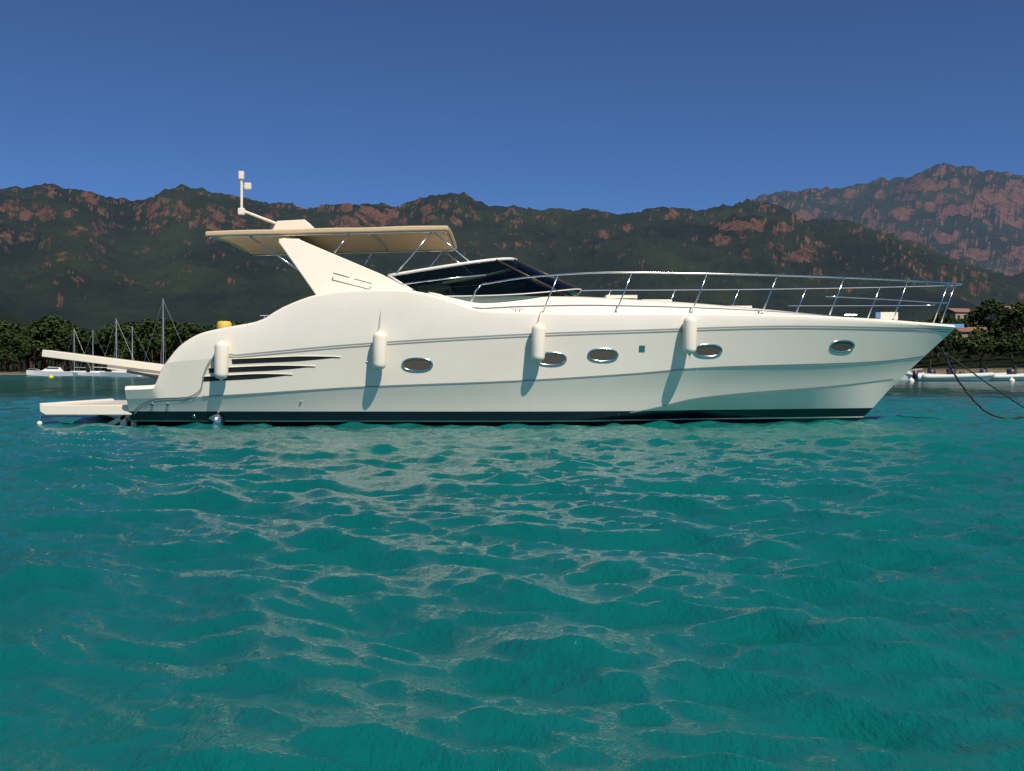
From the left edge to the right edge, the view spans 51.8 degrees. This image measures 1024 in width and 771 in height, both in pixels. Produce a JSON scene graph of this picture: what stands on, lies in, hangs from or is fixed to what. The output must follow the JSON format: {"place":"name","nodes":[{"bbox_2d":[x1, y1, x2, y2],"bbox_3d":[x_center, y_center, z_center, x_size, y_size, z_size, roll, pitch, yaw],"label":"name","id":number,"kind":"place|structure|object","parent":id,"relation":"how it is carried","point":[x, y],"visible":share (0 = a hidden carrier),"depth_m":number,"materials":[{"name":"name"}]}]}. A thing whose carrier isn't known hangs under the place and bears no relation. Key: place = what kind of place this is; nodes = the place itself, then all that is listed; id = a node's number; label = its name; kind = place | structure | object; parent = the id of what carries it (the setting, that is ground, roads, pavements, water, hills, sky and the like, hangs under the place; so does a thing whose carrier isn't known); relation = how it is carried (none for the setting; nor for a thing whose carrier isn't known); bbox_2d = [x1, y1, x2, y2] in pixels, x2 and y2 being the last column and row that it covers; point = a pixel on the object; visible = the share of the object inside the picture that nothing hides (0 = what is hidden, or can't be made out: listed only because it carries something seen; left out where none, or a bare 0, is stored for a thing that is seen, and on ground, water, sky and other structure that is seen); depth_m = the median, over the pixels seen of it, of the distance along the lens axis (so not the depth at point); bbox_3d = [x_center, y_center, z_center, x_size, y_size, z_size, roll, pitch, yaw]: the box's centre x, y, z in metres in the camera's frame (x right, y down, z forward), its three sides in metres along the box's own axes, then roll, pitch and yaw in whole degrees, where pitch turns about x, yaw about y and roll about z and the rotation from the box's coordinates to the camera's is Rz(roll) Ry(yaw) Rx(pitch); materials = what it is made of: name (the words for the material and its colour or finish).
{"place":"outdoors","nodes":[
{"label":"outdoors","id":0,"kind":"place"},
{"bbox_2d":[0,375,1023,770],"bbox_3d":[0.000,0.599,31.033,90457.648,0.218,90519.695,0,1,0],"label":"sea","id":1,"kind":"structure","parent":0,"point":[776,595],"depth_m":4.75,"materials":[{"name":"liquid"}]},
{"bbox_2d":[26,367,72,375],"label":"motorboat","id":2,"kind":"object","parent":1,"relation":"on","point":[53,371],"visible":0.84,"depth_m":305.44,"materials":[{"name":"white plastic"}]},
{"bbox_2d":[64,335,90,375],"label":"sailboat","id":3,"kind":"object","parent":1,"relation":"on","point":[75,373],"visible":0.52,"depth_m":332.23,"materials":[{"name":"white"}]},
{"bbox_2d":[78,331,106,375],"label":"sailboat","id":4,"kind":"object","parent":1,"relation":"on","point":[93,373],"visible":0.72,"depth_m":305.91,"materials":[{"name":"white plastic"}]},
{"bbox_2d":[100,318,141,376],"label":"sailboat","id":5,"kind":"object","parent":1,"relation":"on","point":[115,373],"visible":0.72,"depth_m":252.24,"materials":[{"name":"white"}]},
{"bbox_2d":[122,326,149,361],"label":"sailboat","id":6,"kind":"object","parent":1,"relation":"on","point":[132,345],"visible":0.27,"depth_m":272.88,"materials":[{"name":"white metal"}]},
{"bbox_2d":[141,303,181,376],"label":"sailboat","id":7,"kind":"object","parent":1,"relation":"on","point":[163,338],"visible":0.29,"depth_m":237.58,"materials":[{"name":"white metal"}]},
{"bbox_2d":[37,171,1023,426],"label":"yacht","id":8,"kind":"object","parent":1,"relation":"on","point":[493,341],"visible":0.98,"depth_m":19.45,"materials":[{"name":"white plastic"}]},
{"bbox_2d":[906,367,935,378],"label":"motorboat","id":9,"kind":"object","parent":1,"relation":"in","point":[929,371],"visible":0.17,"depth_m":139.12,"materials":[{"name":"white plastic"}]},
{"bbox_2d":[912,366,994,380],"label":"motorboat","id":10,"kind":"object","parent":1,"relation":"in","point":[948,376],"visible":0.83,"depth_m":116.96,"materials":[{"name":"white"}]},
{"bbox_2d":[981,366,1023,380],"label":"motorboat","id":11,"kind":"object","parent":1,"relation":"in","point":[1013,374],"visible":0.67,"depth_m":119.78,"materials":[{"name":"white"}]},
{"bbox_2d":[0,162,1023,374],"bbox_3d":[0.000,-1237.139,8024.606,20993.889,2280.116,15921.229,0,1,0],"label":"mountains","id":12,"kind":"structure","parent":0,"point":[89,261],"depth_m":4865.26,"materials":[{"name":"green plant"}]},
{"bbox_2d":[0,328,16,369],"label":"pine tree","id":13,"kind":"object","parent":12,"relation":"on","point":[13,329],"visible":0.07,"depth_m":506.07,"materials":[{"name":"green plant"}]},
{"bbox_2d":[0,332,18,370],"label":"pine tree","id":14,"kind":"object","parent":12,"relation":"on","point":[1,346],"visible":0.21,"depth_m":436.54,"materials":[{"name":"green plant"}]},
{"bbox_2d":[0,321,19,369],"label":"pine tree","id":15,"kind":"object","parent":12,"relation":"on","point":[5,324],"visible":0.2,"depth_m":548.94,"materials":[{"name":"green plant"}]},
{"bbox_2d":[0,347,20,371],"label":"pine tree","id":16,"kind":"object","parent":12,"relation":"on","point":[5,355],"visible":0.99,"depth_m":428.31,"materials":[{"name":"green plant"}]},
{"bbox_2d":[6,348,18,370],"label":"pine tree","id":17,"kind":"object","parent":12,"relation":"on","point":[14,353],"visible":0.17,"depth_m":446.27,"materials":[{"name":"green plant"}]},
{"bbox_2d":[0,331,25,371],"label":"pine tree","id":18,"kind":"object","parent":12,"relation":"on","point":[8,343],"visible":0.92,"depth_m":432.67,"materials":[{"name":"green plant"}]},
{"bbox_2d":[1,334,34,370],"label":"pine tree","id":19,"kind":"object","parent":12,"relation":"on","point":[27,339],"visible":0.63,"depth_m":435.81,"materials":[{"name":"green plant"}]},
{"bbox_2d":[6,325,29,369],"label":"pine tree","id":20,"kind":"object","parent":12,"relation":"on","point":[21,328],"visible":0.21,"depth_m":474.08,"materials":[{"name":"green plant"}]},
{"bbox_2d":[9,352,37,364],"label":"pine tree","id":21,"kind":"object","parent":12,"relation":"on","point":[22,358],"visible":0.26,"depth_m":455.63,"materials":[{"name":"green plant"}]},
{"bbox_2d":[14,331,41,369],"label":"pine tree","id":22,"kind":"object","parent":12,"relation":"on","point":[28,335],"visible":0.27,"depth_m":444.90,"materials":[{"name":"green plant"}]},
{"bbox_2d":[19,339,51,369],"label":"pine tree","id":23,"kind":"object","parent":12,"relation":"on","point":[35,347],"visible":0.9,"depth_m":426.14,"materials":[{"name":"green plant"}]},
{"bbox_2d":[30,331,52,369],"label":"pine tree","id":24,"kind":"object","parent":12,"relation":"on","point":[43,338],"visible":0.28,"depth_m":445.63,"materials":[{"name":"green plant"}]},
{"bbox_2d":[30,327,53,368],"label":"pine tree","id":25,"kind":"object","parent":12,"relation":"on","point":[45,358],"visible":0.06,"depth_m":456.55,"materials":[{"name":"green plant"}]},
{"bbox_2d":[32,337,65,366],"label":"pine tree","id":26,"kind":"object","parent":12,"relation":"on","point":[52,344],"visible":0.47,"depth_m":434.45,"materials":[{"name":"green plant"}]},
{"bbox_2d":[28,314,73,366],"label":"pine tree","id":27,"kind":"object","parent":12,"relation":"on","point":[37,322],"visible":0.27,"depth_m":467.62,"materials":[{"name":"green plant"}]},
{"bbox_2d":[31,317,82,366],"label":"pine tree","id":28,"kind":"object","parent":12,"relation":"on","point":[50,326],"visible":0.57,"depth_m":443.03,"materials":[{"name":"green plant"}]},
{"bbox_2d":[46,335,69,366],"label":"pine tree","id":29,"kind":"object","parent":12,"relation":"on","point":[56,348],"visible":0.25,"depth_m":440.10,"materials":[{"name":"green plant"}]},
{"bbox_2d":[54,348,71,370],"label":"pine tree","id":30,"kind":"object","parent":12,"relation":"on","point":[63,350],"visible":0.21,"depth_m":438.27,"materials":[{"name":"green plant"}]},
{"bbox_2d":[49,326,78,370],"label":"pine tree","id":31,"kind":"object","parent":12,"relation":"on","point":[59,332],"visible":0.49,"depth_m":436.35,"materials":[{"name":"green plant"}]},
{"bbox_2d":[60,331,95,370],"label":"pine tree","id":32,"kind":"object","parent":12,"relation":"on","point":[69,337],"visible":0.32,"depth_m":433.10,"materials":[{"name":"green plant"}]},
{"bbox_2d":[63,345,94,370],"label":"pine tree","id":33,"kind":"object","parent":12,"relation":"on","point":[80,351],"visible":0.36,"depth_m":430.22,"materials":[{"name":"green plant"}]},
{"bbox_2d":[65,328,106,370],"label":"pine tree","id":34,"kind":"object","parent":12,"relation":"on","point":[87,338],"visible":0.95,"depth_m":426.39,"materials":[{"name":"green plant"}]},
{"bbox_2d":[76,342,109,363],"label":"pine tree","id":35,"kind":"object","parent":12,"relation":"on","point":[93,350],"visible":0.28,"depth_m":437.62,"materials":[{"name":"green plant"}]},
{"bbox_2d":[92,352,109,370],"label":"pine tree","id":36,"kind":"object","parent":12,"relation":"on","point":[104,354],"visible":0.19,"depth_m":434.99,"materials":[{"name":"green plant"}]},
{"bbox_2d":[93,337,114,370],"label":"pine tree","id":37,"kind":"object","parent":12,"relation":"on","point":[111,348],"visible":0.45,"depth_m":440.52,"materials":[{"name":"green plant"}]},
{"bbox_2d":[95,322,137,352],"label":"pine tree","id":38,"kind":"object","parent":12,"relation":"on","point":[108,332],"visible":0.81,"depth_m":435.15,"materials":[{"name":"green plant"}]},
{"bbox_2d":[105,352,128,358],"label":"pine tree","id":39,"kind":"object","parent":12,"relation":"on","point":[113,356],"visible":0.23,"depth_m":432.97,"materials":[{"name":"green plant"}]},
{"bbox_2d":[112,321,135,333],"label":"pine tree","id":40,"kind":"object","parent":12,"relation":"on","point":[133,324],"visible":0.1,"depth_m":504.71,"materials":[{"name":"green plant"}]},
{"bbox_2d":[115,340,139,359],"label":"pine tree","id":41,"kind":"object","parent":12,"relation":"on","point":[125,350],"visible":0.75,"depth_m":425.45,"materials":[{"name":"green plant"}]},
{"bbox_2d":[122,342,145,360],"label":"pine tree","id":42,"kind":"object","parent":12,"relation":"on","point":[128,354],"visible":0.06,"depth_m":439.15,"materials":[{"name":"green plant"}]},
{"bbox_2d":[133,347,151,361],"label":"pine tree","id":43,"kind":"object","parent":12,"relation":"on","point":[140,356],"visible":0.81,"depth_m":426.06,"materials":[{"name":"green plant"}]},
{"bbox_2d":[128,318,173,362],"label":"pine tree","id":44,"kind":"object","parent":12,"relation":"on","point":[141,329],"visible":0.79,"depth_m":436.59,"materials":[{"name":"green plant"}]},
{"bbox_2d":[136,331,167,362],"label":"pine tree","id":45,"kind":"object","parent":12,"relation":"on","point":[154,344],"visible":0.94,"depth_m":425.59,"materials":[{"name":"green plant"}]},
{"bbox_2d":[143,332,174,363],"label":"pine tree","id":46,"kind":"object","parent":12,"relation":"on","point":[168,341],"visible":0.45,"depth_m":432.83,"materials":[{"name":"green plant"}]},
{"bbox_2d":[153,345,170,362],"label":"pine tree","id":47,"kind":"object","parent":12,"relation":"on","point":[155,353],"visible":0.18,"depth_m":444.37,"materials":[{"name":"green plant"}]},
{"bbox_2d":[154,318,184,327],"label":"pine tree","id":48,"kind":"object","parent":12,"relation":"on","point":[173,322],"visible":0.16,"depth_m":473.13,"materials":[{"name":"green plant"}]},
{"bbox_2d":[166,342,180,360],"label":"pine tree","id":49,"kind":"object","parent":12,"relation":"on","point":[172,350],"visible":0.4,"depth_m":427.58,"materials":[{"name":"green plant"}]},
{"bbox_2d":[171,324,188,341],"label":"pine tree","id":50,"kind":"object","parent":12,"relation":"on","point":[173,327],"visible":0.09,"depth_m":445.27,"materials":[{"name":"green plant"}]},
{"bbox_2d":[169,322,204,347],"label":"pine tree","id":51,"kind":"object","parent":12,"relation":"on","point":[190,331],"visible":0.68,"depth_m":424.32,"materials":[{"name":"green plant"}]},
{"bbox_2d":[199,324,216,332],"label":"pine tree","id":52,"kind":"object","parent":12,"relation":"on","point":[210,327],"visible":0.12,"depth_m":424.46,"materials":[{"name":"green plant"}]},
{"bbox_2d":[212,319,237,329],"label":"pine tree","id":53,"kind":"object","parent":12,"relation":"on","point":[224,320],"visible":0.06,"depth_m":444.33,"materials":[{"name":"green plant"}]},
{"bbox_2d":[232,320,245,325],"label":"pine tree","id":54,"kind":"object","parent":12,"relation":"on","point":[238,323],"visible":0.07,"depth_m":437.88,"materials":[{"name":"green plant"}]},
{"bbox_2d":[912,320,934,362],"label":"pine tree","id":55,"kind":"object","parent":12,"relation":"on","point":[926,321],"visible":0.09,"depth_m":217.35,"materials":[{"name":"green plant"}]},
{"bbox_2d":[930,337,947,366],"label":"pine tree","id":56,"kind":"object","parent":12,"relation":"on","point":[942,342],"visible":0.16,"depth_m":193.13,"materials":[{"name":"green plant"}]},
{"bbox_2d":[929,313,955,348],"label":"pine tree","id":57,"kind":"object","parent":12,"relation":"on","point":[938,319],"visible":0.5,"depth_m":259.00,"materials":[{"name":"green plant"}]},
{"bbox_2d":[934,333,964,364],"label":"pine tree","id":58,"kind":"object","parent":12,"relation":"on","point":[955,342],"visible":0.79,"depth_m":195.39,"materials":[{"name":"green plant"}]},
{"bbox_2d":[951,328,962,353],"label":"pine tree","id":59,"kind":"object","parent":12,"relation":"on","point":[956,330],"visible":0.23,"depth_m":228.95,"materials":[{"name":"green plant"}]},
{"bbox_2d":[944,332,970,362],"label":"pine tree","id":60,"kind":"object","parent":12,"relation":"on","point":[964,342],"visible":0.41,"depth_m":197.29,"materials":[{"name":"green plant"}]},
{"bbox_2d":[940,308,980,323],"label":"house","id":61,"kind":"structure","parent":12,"relation":"on","point":[958,313],"depth_m":300.58,"materials":[{"name":"beige"}]},
{"bbox_2d":[951,319,973,347],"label":"pine tree","id":62,"kind":"object","parent":12,"relation":"on","point":[963,321],"visible":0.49,"depth_m":244.28,"materials":[{"name":"green plant"}]},
{"bbox_2d":[950,327,986,340],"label":"house","id":63,"kind":"structure","parent":12,"relation":"on","point":[965,331],"depth_m":241.26,"materials":[{"name":"beige paint"}]},
{"bbox_2d":[960,308,993,327],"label":"pine tree","id":64,"kind":"object","parent":12,"relation":"on","point":[971,320],"visible":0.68,"depth_m":251.88,"materials":[{"name":"green plant"}]},
{"bbox_2d":[968,325,988,351],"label":"pine tree","id":65,"kind":"object","parent":12,"relation":"on","point":[974,330],"visible":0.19,"depth_m":222.84,"materials":[{"name":"green plant"}]},
{"bbox_2d":[968,330,995,360],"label":"pine tree","id":66,"kind":"object","parent":12,"relation":"on","point":[972,337],"visible":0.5,"depth_m":197.71,"materials":[{"name":"green plant"}]},
{"bbox_2d":[962,335,1002,367],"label":"pine tree","id":67,"kind":"object","parent":12,"relation":"on","point":[971,348],"visible":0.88,"depth_m":176.28,"materials":[{"name":"green plant"}]},
{"bbox_2d":[959,367,1006,373],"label":"boat","id":68,"kind":"object","parent":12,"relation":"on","point":[980,370],"visible":0.09,"depth_m":145.56,"materials":[{"name":"white plastic"}]},
{"bbox_2d":[971,298,1009,328],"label":"pine tree","id":69,"kind":"object","parent":12,"relation":"on","point":[989,308],"visible":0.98,"depth_m":248.18,"materials":[{"name":"green plant"}]},
{"bbox_2d":[989,315,1010,329],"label":"pine tree","id":70,"kind":"object","parent":12,"relation":"on","point":[994,323],"visible":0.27,"depth_m":272.21,"materials":[{"name":"green plant"}]},
{"bbox_2d":[987,323,1017,340],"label":"pine tree","id":71,"kind":"object","parent":12,"relation":"on","point":[1000,331],"visible":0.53,"depth_m":216.69,"materials":[{"name":"green plant"}]},
{"bbox_2d":[993,306,1013,321],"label":"house","id":72,"kind":"structure","parent":12,"relation":"on","point":[994,316],"depth_m":306.65,"materials":[{"name":"beige"}]},
{"bbox_2d":[988,333,1023,366],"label":"pine tree","id":73,"kind":"object","parent":12,"relation":"on","point":[1007,345],"visible":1,"depth_m":173.10,"materials":[{"name":"green plant"}]},
{"bbox_2d":[995,332,1021,358],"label":"pine tree","id":74,"kind":"object","parent":12,"relation":"on","point":[1003,337],"visible":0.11,"depth_m":196.19,"materials":[{"name":"green plant"}]},
{"bbox_2d":[999,302,1023,336],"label":"pine tree","id":75,"kind":"object","parent":12,"relation":"on","point":[1017,311],"visible":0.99,"depth_m":217.24,"materials":[{"name":"green plant"}]},
{"bbox_2d":[999,312,1023,335],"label":"pine tree","id":76,"kind":"object","parent":12,"relation":"on","point":[1014,320],"visible":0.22,"depth_m":237.48,"materials":[{"name":"green plant"}]},
{"bbox_2d":[1004,318,1023,330],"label":"pine tree","id":77,"kind":"object","parent":12,"relation":"on","point":[1011,326],"visible":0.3,"depth_m":266.13,"materials":[{"name":"green plant"}]},
{"bbox_2d":[0,0,1023,214],"label":"sky","id":78,"kind":"structure","parent":0,"point":[618,107],"materials":[{"name":"blue"}]}
]}

